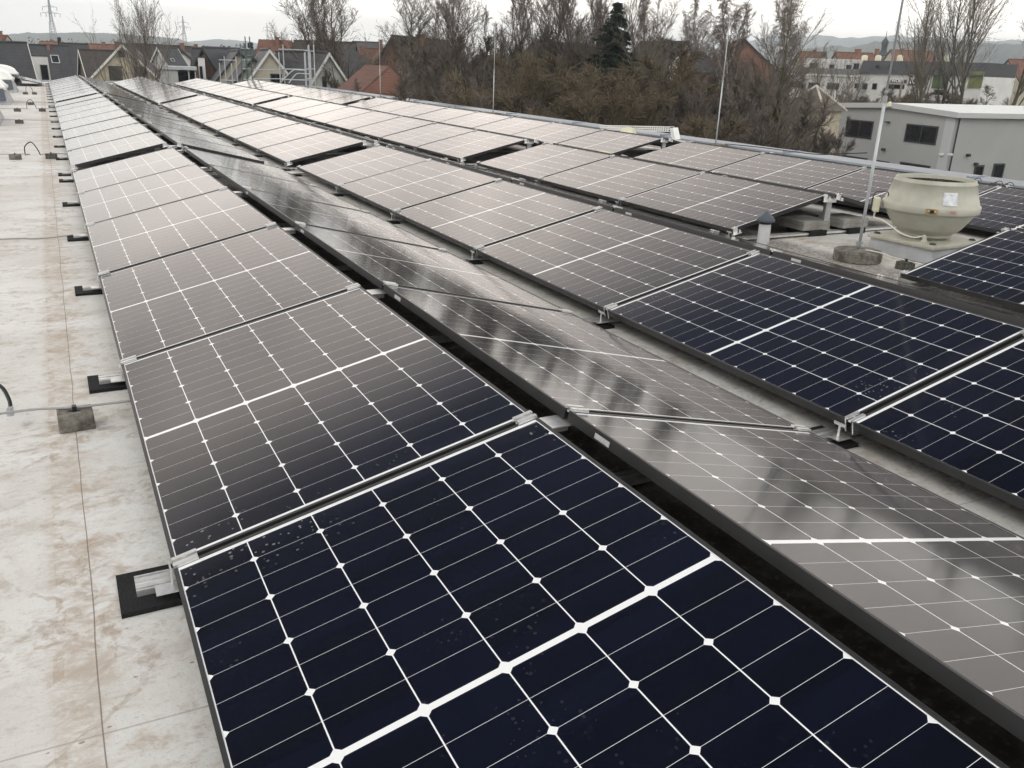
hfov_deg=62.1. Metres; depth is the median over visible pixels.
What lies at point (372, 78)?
house roof
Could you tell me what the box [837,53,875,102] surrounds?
bare tree
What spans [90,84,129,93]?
solar panel
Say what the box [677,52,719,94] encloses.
apartment house
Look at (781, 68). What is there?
bare shrub
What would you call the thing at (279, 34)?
bare tree
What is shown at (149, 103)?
mounting rail
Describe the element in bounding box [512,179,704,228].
solar panel
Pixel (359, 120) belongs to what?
solar panel
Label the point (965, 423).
solar panel
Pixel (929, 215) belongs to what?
roof ventilator
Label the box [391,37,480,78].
bare shrub
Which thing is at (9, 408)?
connector clamp
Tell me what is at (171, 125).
solar panel
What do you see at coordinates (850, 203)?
solar panel
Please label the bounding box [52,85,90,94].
solar panel
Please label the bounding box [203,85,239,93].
solar panel
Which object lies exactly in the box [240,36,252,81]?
scaffold
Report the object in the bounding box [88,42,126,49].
house
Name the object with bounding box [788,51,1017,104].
building
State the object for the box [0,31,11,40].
house
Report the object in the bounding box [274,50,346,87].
house
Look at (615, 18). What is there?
spruce tree
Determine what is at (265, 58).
house
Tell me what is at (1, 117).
dome skylight
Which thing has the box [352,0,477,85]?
bare tree
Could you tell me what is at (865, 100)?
bare shrub
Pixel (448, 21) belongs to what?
bare tree
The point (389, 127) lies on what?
solar panel
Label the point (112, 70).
window
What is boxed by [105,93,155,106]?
solar panel
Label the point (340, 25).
bare tree
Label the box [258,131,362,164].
solar panel
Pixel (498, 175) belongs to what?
solar panel
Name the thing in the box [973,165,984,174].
window
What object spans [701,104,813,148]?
bare shrub
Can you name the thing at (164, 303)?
solar panel
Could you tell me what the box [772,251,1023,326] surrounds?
solar panel
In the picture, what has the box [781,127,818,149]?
bare shrub
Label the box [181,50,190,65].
house
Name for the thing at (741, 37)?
bare tree
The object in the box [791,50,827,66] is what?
house
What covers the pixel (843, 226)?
ballast slab
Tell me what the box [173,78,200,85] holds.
solar panel
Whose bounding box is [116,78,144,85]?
solar panel
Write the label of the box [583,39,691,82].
bare shrub
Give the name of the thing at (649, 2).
birch tree
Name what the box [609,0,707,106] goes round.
bare tree
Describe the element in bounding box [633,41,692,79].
house
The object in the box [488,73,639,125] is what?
leafy shrub
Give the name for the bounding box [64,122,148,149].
solar panel
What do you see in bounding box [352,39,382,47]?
house
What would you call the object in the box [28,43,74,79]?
house
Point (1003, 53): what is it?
hills
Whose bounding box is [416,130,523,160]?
solar panel
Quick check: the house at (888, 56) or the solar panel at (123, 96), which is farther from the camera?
the house at (888, 56)
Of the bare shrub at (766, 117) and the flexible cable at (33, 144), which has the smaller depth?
the flexible cable at (33, 144)
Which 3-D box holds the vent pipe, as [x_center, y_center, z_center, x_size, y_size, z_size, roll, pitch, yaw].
[2.226,-1.381,7.483,0.160,0.285,0.160,-9,23,-26]
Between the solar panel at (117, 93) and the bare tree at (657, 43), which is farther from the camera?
the bare tree at (657, 43)
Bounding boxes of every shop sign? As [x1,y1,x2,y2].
[886,79,906,82]
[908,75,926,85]
[931,75,946,88]
[967,71,984,87]
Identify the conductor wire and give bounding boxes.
[0,232,86,239]
[0,400,130,414]
[727,144,866,154]
[865,249,922,264]
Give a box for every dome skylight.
[0,64,21,84]
[0,69,18,92]
[0,79,12,104]
[0,111,3,124]
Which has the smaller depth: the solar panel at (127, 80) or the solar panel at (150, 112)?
the solar panel at (150, 112)
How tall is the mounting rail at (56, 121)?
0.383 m
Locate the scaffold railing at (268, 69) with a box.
[253,69,283,78]
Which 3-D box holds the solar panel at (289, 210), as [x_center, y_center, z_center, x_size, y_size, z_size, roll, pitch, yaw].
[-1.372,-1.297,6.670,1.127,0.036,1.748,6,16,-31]
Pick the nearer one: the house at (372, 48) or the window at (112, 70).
the window at (112, 70)
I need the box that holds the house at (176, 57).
[150,46,188,68]
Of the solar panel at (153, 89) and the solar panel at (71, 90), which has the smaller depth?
the solar panel at (71, 90)
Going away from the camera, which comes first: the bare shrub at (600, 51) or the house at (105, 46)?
the bare shrub at (600, 51)
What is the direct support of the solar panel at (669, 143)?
on the mounting rail at (527, 143)
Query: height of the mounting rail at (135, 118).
0.383 m
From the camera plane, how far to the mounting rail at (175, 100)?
26.27 m
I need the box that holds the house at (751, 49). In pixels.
[718,40,773,88]
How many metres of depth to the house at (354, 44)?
103.79 m
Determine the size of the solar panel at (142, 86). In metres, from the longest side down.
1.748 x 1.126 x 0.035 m
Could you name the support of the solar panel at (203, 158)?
on the mounting rail at (77, 203)
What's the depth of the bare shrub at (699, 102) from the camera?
36.80 m
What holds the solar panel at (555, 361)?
on the mounting rail at (154, 589)
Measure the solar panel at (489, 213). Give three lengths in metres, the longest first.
1.748 x 1.126 x 0.036 m
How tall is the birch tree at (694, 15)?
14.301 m
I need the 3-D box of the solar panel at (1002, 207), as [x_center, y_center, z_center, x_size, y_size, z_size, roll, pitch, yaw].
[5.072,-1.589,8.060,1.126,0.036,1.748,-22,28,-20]
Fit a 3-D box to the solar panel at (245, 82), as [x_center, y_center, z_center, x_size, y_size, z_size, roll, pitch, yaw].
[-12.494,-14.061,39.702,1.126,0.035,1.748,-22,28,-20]
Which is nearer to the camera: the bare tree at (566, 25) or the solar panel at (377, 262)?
the solar panel at (377, 262)
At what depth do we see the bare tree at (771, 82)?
40.03 m
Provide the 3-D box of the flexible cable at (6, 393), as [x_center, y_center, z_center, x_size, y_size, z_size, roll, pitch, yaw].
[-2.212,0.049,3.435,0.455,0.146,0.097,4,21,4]
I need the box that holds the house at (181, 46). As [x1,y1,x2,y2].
[134,43,191,58]
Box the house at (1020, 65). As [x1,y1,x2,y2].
[1004,59,1023,105]
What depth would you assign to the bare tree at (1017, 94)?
99.84 m
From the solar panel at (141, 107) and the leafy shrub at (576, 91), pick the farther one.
the leafy shrub at (576, 91)
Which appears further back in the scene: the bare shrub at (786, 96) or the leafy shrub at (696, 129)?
the bare shrub at (786, 96)
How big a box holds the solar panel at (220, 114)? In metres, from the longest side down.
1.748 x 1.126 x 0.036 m
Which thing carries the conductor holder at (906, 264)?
on the flat roofed hall
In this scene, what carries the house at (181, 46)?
on the ground
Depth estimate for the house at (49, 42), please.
189.75 m
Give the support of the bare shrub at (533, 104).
on the pavement
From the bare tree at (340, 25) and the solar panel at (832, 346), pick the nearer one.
the solar panel at (832, 346)
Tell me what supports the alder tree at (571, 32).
on the pavement
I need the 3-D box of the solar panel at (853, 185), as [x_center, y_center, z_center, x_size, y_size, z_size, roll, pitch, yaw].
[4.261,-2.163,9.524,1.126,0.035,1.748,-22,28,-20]
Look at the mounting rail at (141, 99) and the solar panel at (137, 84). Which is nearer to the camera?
the mounting rail at (141, 99)
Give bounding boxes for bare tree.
[66,0,183,82]
[265,0,354,69]
[267,24,289,39]
[280,0,396,84]
[298,0,351,74]
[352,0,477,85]
[376,0,493,86]
[409,0,480,99]
[490,0,540,60]
[496,0,599,71]
[527,0,598,82]
[564,0,615,65]
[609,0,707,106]
[623,0,667,79]
[677,13,719,54]
[694,0,772,100]
[740,0,844,149]
[798,39,840,94]
[821,45,866,102]
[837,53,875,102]
[892,0,944,102]
[905,67,943,102]
[910,0,953,102]
[926,0,1015,103]
[927,0,1009,103]
[1010,14,1023,105]
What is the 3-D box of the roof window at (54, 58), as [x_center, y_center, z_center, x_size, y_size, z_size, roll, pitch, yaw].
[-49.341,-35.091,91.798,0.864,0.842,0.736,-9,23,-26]
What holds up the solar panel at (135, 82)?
on the mounting rail
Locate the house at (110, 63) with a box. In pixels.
[90,41,159,81]
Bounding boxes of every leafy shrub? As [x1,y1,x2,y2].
[427,67,660,125]
[456,51,556,114]
[468,49,583,119]
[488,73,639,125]
[494,52,588,119]
[513,48,617,116]
[515,41,702,132]
[516,73,604,123]
[522,49,666,124]
[530,69,715,137]
[545,52,697,126]
[555,69,756,140]
[568,68,719,138]
[608,48,728,136]
[724,58,765,87]
[743,71,810,150]
[835,86,885,102]
[880,85,921,102]
[884,83,951,103]
[902,84,995,104]
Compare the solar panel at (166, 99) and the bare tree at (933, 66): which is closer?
the solar panel at (166, 99)
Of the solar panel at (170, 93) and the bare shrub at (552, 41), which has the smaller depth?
the solar panel at (170, 93)
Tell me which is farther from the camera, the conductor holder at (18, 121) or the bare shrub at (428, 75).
the bare shrub at (428, 75)
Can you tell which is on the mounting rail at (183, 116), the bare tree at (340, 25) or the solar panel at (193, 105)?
the solar panel at (193, 105)
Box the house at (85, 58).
[77,48,114,80]
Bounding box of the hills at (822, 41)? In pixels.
[189,34,1023,66]
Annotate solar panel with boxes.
[13,76,41,83]
[18,75,41,81]
[48,75,75,81]
[49,76,78,82]
[49,78,79,84]
[50,79,80,85]
[50,80,82,87]
[51,82,84,89]
[51,83,87,92]
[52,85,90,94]
[52,87,92,97]
[53,90,97,102]
[54,93,102,106]
[55,97,107,110]
[56,100,113,116]
[58,104,119,121]
[59,109,127,129]
[61,115,137,139]
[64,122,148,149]
[66,131,164,166]
[72,147,193,191]
[77,164,224,223]
[84,79,117,87]
[85,187,272,275]
[86,80,120,89]
[88,82,124,91]
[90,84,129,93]
[93,85,133,95]
[96,87,139,98]
[99,224,355,361]
[100,90,146,102]
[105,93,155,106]
[109,96,163,110]
[113,77,140,83]
[115,100,173,115]
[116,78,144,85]
[119,79,148,86]
[121,104,186,122]
[121,287,527,563]
[122,80,154,88]
[126,82,159,90]
[128,109,200,129]
[130,83,165,92]
[134,85,172,95]
[137,115,215,137]
[139,87,179,97]
[145,89,186,100]
[147,122,236,147]
[151,91,197,103]
[160,95,211,108]
[160,131,263,163]
[169,98,221,112]
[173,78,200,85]
[173,418,1009,767]
[178,79,207,86]
[178,101,236,117]
[183,80,214,87]
[183,147,309,184]
[189,105,253,123]
[190,82,222,89]
[196,83,231,91]
[202,110,273,130]
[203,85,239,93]
[207,95,249,105]
[208,164,363,210]
[211,86,249,96]
[217,116,296,139]
[218,98,271,111]
[220,88,260,98]
[229,90,273,101]
[231,102,286,115]
[234,79,258,84]
[236,123,325,150]
[240,81,266,86]
[240,93,287,104]
[242,187,439,249]
[245,106,312,122]
[248,82,275,87]
[256,96,306,109]
[257,83,286,89]
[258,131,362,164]
[262,110,334,128]
[266,85,296,91]
[270,99,325,113]
[276,86,308,93]
[283,116,360,135]
[286,88,322,95]
[286,103,346,118]
[294,223,562,311]
[297,145,426,186]
[299,90,336,97]
[304,106,371,123]
[307,123,397,145]
[311,92,351,100]
[325,111,398,130]
[328,94,369,103]
[337,131,444,158]
[338,159,497,213]
[349,97,395,107]
[350,116,432,138]
[366,100,419,111]
[380,123,473,147]
[383,284,795,428]
[387,104,444,116]
[388,145,516,177]
[394,180,597,252]
[408,116,441,123]
[413,108,475,121]
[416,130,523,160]
[441,112,510,127]
[441,159,601,200]
[442,123,531,145]
[474,117,551,134]
[476,208,751,313]
[477,143,609,180]
[484,130,543,145]
[512,123,600,143]
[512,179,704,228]
[538,156,699,202]
[553,143,621,156]
[557,130,660,153]
[561,123,654,145]
[567,410,1023,741]
[607,252,1023,426]
[609,130,681,146]
[614,207,870,273]
[620,172,823,232]
[622,156,712,173]
[634,142,760,170]
[691,141,770,153]
[710,153,861,188]
[713,172,887,215]
[771,153,870,167]
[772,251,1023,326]
[807,168,994,208]
[851,337,1023,509]
[875,168,1005,186]
[902,229,1023,310]
[965,187,1023,232]
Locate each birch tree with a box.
[632,0,670,70]
[675,0,705,98]
[685,0,756,110]
[763,0,828,150]
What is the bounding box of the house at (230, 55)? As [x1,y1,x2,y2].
[209,49,244,82]
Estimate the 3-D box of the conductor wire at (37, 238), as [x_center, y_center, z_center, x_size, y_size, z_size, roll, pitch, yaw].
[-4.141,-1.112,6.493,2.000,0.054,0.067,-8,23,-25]
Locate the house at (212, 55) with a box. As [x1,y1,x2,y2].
[193,46,255,79]
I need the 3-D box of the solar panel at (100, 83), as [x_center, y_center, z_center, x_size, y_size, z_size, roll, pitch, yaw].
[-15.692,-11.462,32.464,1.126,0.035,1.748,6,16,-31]
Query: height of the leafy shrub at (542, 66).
9.629 m
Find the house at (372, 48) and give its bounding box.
[364,47,382,64]
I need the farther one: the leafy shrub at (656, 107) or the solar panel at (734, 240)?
the leafy shrub at (656, 107)
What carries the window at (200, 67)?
in the stair tower at (201, 67)
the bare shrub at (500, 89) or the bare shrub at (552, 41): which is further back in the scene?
the bare shrub at (552, 41)
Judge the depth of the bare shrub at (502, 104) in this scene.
33.74 m
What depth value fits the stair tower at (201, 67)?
74.37 m
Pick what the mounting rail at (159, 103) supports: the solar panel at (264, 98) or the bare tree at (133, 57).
the solar panel at (264, 98)
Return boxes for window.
[40,65,48,79]
[50,55,59,62]
[108,66,122,79]
[178,73,194,81]
[199,66,202,78]
[270,74,281,82]
[322,76,326,86]
[843,155,867,159]
[844,119,873,138]
[872,83,876,89]
[888,84,904,88]
[900,162,930,167]
[903,124,938,144]
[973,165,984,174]
[991,163,1005,177]
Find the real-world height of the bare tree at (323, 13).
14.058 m
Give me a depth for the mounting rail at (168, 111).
21.41 m
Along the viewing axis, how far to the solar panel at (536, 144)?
13.51 m
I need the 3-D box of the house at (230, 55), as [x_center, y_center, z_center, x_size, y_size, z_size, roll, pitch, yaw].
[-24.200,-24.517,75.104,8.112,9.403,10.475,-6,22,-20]
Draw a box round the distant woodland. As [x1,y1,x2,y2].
[27,37,780,83]
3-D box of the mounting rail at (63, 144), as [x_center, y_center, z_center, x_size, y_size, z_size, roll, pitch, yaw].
[-2.458,-4.494,15.211,10.250,0.383,0.211,-9,23,-26]
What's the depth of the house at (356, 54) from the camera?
81.56 m
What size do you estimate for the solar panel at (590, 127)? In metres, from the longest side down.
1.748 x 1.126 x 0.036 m
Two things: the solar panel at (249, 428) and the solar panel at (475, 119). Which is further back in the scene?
the solar panel at (475, 119)
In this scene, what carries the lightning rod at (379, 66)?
on the flat roofed hall
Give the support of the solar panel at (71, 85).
on the mounting rail
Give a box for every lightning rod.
[379,43,385,97]
[487,46,500,113]
[706,11,730,146]
[833,0,903,264]
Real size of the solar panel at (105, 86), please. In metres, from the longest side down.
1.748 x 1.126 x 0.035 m
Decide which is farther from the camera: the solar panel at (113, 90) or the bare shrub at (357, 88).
the bare shrub at (357, 88)
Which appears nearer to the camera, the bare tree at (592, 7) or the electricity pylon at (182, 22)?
the bare tree at (592, 7)
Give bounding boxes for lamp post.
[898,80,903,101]
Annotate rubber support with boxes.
[786,227,826,236]
[829,226,865,233]
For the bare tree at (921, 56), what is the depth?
99.54 m
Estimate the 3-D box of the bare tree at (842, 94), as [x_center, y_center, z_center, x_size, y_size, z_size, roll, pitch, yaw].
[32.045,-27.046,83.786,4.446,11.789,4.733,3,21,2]
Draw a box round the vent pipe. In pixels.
[757,211,774,243]
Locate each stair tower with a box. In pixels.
[31,55,50,79]
[197,57,205,78]
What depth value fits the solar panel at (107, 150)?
10.80 m
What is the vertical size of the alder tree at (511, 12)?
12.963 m
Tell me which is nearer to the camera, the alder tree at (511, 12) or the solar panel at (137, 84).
the solar panel at (137, 84)
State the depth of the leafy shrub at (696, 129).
30.95 m
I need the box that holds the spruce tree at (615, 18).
[583,2,639,88]
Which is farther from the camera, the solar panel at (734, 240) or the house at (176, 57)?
the house at (176, 57)
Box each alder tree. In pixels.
[425,5,563,83]
[431,0,570,86]
[511,0,607,67]
[520,0,555,68]
[560,0,599,71]
[600,2,630,45]
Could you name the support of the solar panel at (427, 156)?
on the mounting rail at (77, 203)
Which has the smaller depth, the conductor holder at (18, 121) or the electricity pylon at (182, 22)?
the conductor holder at (18, 121)
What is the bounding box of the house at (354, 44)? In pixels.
[293,38,357,50]
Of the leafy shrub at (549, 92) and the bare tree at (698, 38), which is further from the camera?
the bare tree at (698, 38)
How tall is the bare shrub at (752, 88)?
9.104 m
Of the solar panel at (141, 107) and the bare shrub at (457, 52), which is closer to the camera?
the solar panel at (141, 107)
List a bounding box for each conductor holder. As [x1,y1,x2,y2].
[9,153,21,159]
[15,119,23,123]
[45,152,57,158]
[56,404,95,433]
[895,259,914,269]
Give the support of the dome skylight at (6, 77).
on the flat roofed hall
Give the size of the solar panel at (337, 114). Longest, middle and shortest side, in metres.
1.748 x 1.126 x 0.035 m
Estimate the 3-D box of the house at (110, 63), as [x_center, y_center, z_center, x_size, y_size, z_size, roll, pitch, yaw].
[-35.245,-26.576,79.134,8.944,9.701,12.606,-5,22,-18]
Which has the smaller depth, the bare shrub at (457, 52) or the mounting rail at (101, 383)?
the mounting rail at (101, 383)
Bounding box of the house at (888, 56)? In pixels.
[882,48,936,61]
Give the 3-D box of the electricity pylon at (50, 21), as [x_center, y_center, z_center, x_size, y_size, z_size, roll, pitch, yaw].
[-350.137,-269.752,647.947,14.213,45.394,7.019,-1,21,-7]
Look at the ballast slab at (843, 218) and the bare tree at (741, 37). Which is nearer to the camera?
the ballast slab at (843, 218)
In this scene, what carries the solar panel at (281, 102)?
on the mounting rail at (168, 111)
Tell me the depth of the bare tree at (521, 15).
58.21 m
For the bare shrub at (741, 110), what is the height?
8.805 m
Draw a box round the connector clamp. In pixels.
[6,406,13,416]
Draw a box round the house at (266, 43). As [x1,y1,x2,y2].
[256,37,293,54]
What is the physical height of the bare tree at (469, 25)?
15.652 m
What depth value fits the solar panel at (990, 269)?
5.87 m
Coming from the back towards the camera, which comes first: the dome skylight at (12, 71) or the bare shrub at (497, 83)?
the bare shrub at (497, 83)
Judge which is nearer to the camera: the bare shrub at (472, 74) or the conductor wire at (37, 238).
the conductor wire at (37, 238)
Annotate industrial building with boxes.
[836,101,1023,180]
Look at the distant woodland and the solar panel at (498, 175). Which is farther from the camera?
the distant woodland
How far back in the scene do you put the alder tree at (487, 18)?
57.35 m
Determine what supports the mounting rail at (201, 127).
on the flat roofed hall
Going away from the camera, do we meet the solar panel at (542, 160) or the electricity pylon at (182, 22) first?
the solar panel at (542, 160)
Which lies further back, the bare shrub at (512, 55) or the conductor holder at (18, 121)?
the bare shrub at (512, 55)
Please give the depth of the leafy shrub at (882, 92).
100.88 m
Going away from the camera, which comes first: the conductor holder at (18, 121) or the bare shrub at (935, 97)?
the conductor holder at (18, 121)
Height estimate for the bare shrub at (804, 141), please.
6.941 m
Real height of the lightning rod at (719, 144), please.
2.550 m
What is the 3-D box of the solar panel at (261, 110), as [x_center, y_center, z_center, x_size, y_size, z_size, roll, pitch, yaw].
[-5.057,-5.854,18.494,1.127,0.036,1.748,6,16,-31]
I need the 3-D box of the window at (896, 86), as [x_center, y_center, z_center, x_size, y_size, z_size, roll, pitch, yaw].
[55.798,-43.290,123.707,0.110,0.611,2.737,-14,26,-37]
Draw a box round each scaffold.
[219,56,237,83]
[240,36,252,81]
[278,45,309,85]
[304,45,315,85]
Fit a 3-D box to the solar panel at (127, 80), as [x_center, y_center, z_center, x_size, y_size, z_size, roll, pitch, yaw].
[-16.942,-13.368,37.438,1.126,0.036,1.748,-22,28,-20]
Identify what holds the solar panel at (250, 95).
on the mounting rail at (141, 99)
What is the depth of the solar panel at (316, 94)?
29.47 m
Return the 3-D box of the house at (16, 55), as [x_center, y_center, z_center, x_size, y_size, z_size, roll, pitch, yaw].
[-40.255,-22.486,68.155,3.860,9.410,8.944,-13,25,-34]
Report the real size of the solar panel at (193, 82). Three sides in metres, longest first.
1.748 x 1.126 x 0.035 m
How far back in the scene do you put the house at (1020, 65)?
148.37 m
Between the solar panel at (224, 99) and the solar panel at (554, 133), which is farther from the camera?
the solar panel at (224, 99)
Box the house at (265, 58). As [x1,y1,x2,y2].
[244,48,287,82]
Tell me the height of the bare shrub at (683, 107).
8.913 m
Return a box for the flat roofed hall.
[0,80,1023,767]
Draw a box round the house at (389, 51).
[375,34,457,89]
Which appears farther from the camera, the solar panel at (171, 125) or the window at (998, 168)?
the window at (998, 168)
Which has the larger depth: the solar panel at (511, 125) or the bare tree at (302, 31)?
the bare tree at (302, 31)
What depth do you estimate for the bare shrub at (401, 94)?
28.93 m
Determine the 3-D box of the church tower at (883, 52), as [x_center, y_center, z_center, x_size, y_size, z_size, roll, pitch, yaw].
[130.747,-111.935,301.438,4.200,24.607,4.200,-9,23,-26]
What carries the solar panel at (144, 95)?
on the mounting rail at (175, 100)
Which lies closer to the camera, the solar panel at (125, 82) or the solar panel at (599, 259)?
the solar panel at (599, 259)
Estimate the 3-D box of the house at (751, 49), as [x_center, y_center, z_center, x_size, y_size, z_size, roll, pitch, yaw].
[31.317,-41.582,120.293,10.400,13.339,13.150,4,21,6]
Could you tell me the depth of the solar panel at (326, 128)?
13.93 m
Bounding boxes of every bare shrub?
[311,58,342,88]
[350,76,430,99]
[390,72,528,113]
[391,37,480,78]
[396,44,512,96]
[397,63,443,102]
[397,92,547,114]
[400,71,475,104]
[404,71,494,104]
[409,49,488,90]
[421,56,483,108]
[435,42,523,101]
[441,90,555,110]
[450,39,561,78]
[451,34,547,84]
[455,38,531,89]
[472,67,538,108]
[477,32,588,87]
[478,41,613,89]
[485,28,587,69]
[492,69,576,92]
[494,88,509,109]
[536,26,674,83]
[548,86,699,137]
[550,34,671,83]
[558,70,695,132]
[571,34,679,68]
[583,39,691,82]
[649,75,742,138]
[656,114,746,142]
[663,86,726,138]
[668,71,772,144]
[671,77,793,149]
[671,79,795,118]
[675,68,786,142]
[678,84,820,148]
[686,111,773,140]
[694,65,791,146]
[701,73,830,149]
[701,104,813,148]
[711,88,836,151]
[730,124,813,151]
[744,71,807,147]
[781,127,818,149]
[807,126,847,156]
[808,116,852,155]
[811,121,856,156]
[837,94,870,102]
[854,96,907,102]
[890,95,941,103]
[921,98,978,104]
[953,97,1010,105]
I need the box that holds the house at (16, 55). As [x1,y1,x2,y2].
[0,40,37,79]
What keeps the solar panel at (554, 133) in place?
on the mounting rail at (256, 155)
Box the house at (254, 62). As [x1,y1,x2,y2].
[227,55,256,83]
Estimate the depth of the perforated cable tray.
18.36 m
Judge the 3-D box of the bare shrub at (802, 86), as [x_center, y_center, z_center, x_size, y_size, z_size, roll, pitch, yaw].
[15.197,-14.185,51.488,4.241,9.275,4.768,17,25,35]
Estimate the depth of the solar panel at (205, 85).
34.15 m
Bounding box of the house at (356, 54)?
[336,46,373,77]
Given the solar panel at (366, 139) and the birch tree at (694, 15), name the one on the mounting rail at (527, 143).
the solar panel at (366, 139)
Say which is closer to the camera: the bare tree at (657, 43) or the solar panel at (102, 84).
the solar panel at (102, 84)
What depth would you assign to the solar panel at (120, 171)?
8.99 m
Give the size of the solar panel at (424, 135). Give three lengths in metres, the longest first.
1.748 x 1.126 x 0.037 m
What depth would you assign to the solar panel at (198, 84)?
35.70 m
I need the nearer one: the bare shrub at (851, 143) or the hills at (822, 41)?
the bare shrub at (851, 143)
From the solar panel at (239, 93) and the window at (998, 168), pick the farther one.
the window at (998, 168)
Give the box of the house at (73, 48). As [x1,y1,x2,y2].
[59,42,89,75]
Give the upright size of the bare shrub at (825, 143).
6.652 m
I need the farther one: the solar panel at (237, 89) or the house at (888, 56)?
the house at (888, 56)
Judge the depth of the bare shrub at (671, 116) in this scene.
36.48 m
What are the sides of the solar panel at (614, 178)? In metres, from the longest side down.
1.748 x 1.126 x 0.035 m
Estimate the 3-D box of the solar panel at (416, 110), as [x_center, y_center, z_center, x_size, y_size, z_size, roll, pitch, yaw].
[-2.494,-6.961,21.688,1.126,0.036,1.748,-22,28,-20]
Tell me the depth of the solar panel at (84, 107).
18.30 m
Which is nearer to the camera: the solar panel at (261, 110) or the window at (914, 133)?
the solar panel at (261, 110)
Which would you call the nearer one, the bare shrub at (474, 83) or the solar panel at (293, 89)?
the solar panel at (293, 89)
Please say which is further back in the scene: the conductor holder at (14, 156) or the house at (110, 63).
the house at (110, 63)
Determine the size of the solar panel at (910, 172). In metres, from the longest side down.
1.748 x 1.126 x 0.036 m
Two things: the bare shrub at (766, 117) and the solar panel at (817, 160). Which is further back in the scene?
the bare shrub at (766, 117)
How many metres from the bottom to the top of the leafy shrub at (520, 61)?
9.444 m
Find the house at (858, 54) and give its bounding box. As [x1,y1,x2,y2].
[831,49,879,60]
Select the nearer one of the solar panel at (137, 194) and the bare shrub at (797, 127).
the solar panel at (137, 194)
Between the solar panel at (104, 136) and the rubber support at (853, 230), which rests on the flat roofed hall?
the rubber support at (853, 230)
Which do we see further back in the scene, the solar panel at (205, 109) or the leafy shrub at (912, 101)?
the leafy shrub at (912, 101)
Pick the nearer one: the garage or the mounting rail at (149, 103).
the mounting rail at (149, 103)
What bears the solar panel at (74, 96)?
on the mounting rail at (159, 103)
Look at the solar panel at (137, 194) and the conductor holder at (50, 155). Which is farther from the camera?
the conductor holder at (50, 155)
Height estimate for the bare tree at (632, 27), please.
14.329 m
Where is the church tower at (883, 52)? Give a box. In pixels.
[879,33,888,60]
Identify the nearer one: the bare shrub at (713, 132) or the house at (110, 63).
the bare shrub at (713, 132)
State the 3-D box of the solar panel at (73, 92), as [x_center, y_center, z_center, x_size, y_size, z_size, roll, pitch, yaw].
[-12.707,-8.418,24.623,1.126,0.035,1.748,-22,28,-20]
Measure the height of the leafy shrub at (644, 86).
10.080 m
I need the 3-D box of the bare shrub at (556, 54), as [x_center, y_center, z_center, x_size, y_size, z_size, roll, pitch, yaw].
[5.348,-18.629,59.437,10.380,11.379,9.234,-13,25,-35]
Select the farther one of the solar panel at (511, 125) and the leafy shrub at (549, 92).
the leafy shrub at (549, 92)
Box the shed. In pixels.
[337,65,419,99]
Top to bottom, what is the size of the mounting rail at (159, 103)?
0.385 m
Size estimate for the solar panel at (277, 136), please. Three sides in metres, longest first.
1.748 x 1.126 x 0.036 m
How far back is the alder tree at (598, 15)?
54.12 m
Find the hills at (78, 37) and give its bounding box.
[3,32,193,45]
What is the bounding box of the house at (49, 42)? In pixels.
[38,40,57,44]
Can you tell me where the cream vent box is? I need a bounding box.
[620,127,635,133]
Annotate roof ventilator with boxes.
[867,173,981,263]
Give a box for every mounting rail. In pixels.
[47,87,356,102]
[48,92,375,107]
[49,89,279,104]
[49,93,382,108]
[49,96,403,112]
[50,99,426,116]
[51,104,453,122]
[52,108,482,128]
[53,114,518,137]
[54,121,560,147]
[56,129,659,159]
[58,138,672,175]
[59,141,692,182]
[62,152,772,206]
[67,166,876,241]
[74,185,1011,295]
[87,226,1023,393]
[116,329,1023,618]
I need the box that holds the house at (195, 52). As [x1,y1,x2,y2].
[190,47,201,77]
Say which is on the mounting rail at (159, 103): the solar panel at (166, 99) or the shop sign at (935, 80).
the solar panel at (166, 99)
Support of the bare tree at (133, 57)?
on the ground
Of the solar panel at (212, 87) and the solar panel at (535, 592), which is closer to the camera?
the solar panel at (535, 592)
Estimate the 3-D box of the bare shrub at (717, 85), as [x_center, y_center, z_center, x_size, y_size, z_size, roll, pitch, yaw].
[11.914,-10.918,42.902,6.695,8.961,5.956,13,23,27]
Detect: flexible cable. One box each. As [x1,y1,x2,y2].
[0,384,12,405]
[24,142,40,154]
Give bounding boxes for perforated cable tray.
[600,125,679,139]
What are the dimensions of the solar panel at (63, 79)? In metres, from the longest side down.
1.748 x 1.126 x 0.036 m
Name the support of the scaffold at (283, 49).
on the ground
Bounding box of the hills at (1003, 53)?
[780,39,1023,67]
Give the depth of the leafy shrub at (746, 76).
47.97 m
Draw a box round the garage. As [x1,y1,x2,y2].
[159,65,196,82]
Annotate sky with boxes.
[0,0,1023,54]
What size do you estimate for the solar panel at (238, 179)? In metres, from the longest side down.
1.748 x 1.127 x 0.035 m
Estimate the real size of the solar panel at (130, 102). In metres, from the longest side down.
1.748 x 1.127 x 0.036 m
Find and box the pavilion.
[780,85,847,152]
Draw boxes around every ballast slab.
[779,215,829,225]
[779,221,829,230]
[818,213,868,223]
[830,221,867,228]
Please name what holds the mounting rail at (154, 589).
on the flat roofed hall
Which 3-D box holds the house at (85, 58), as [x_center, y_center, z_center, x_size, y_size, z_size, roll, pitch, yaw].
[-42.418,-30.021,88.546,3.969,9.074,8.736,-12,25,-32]
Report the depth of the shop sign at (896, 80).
123.21 m
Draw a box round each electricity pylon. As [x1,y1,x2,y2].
[40,0,60,40]
[178,16,190,44]

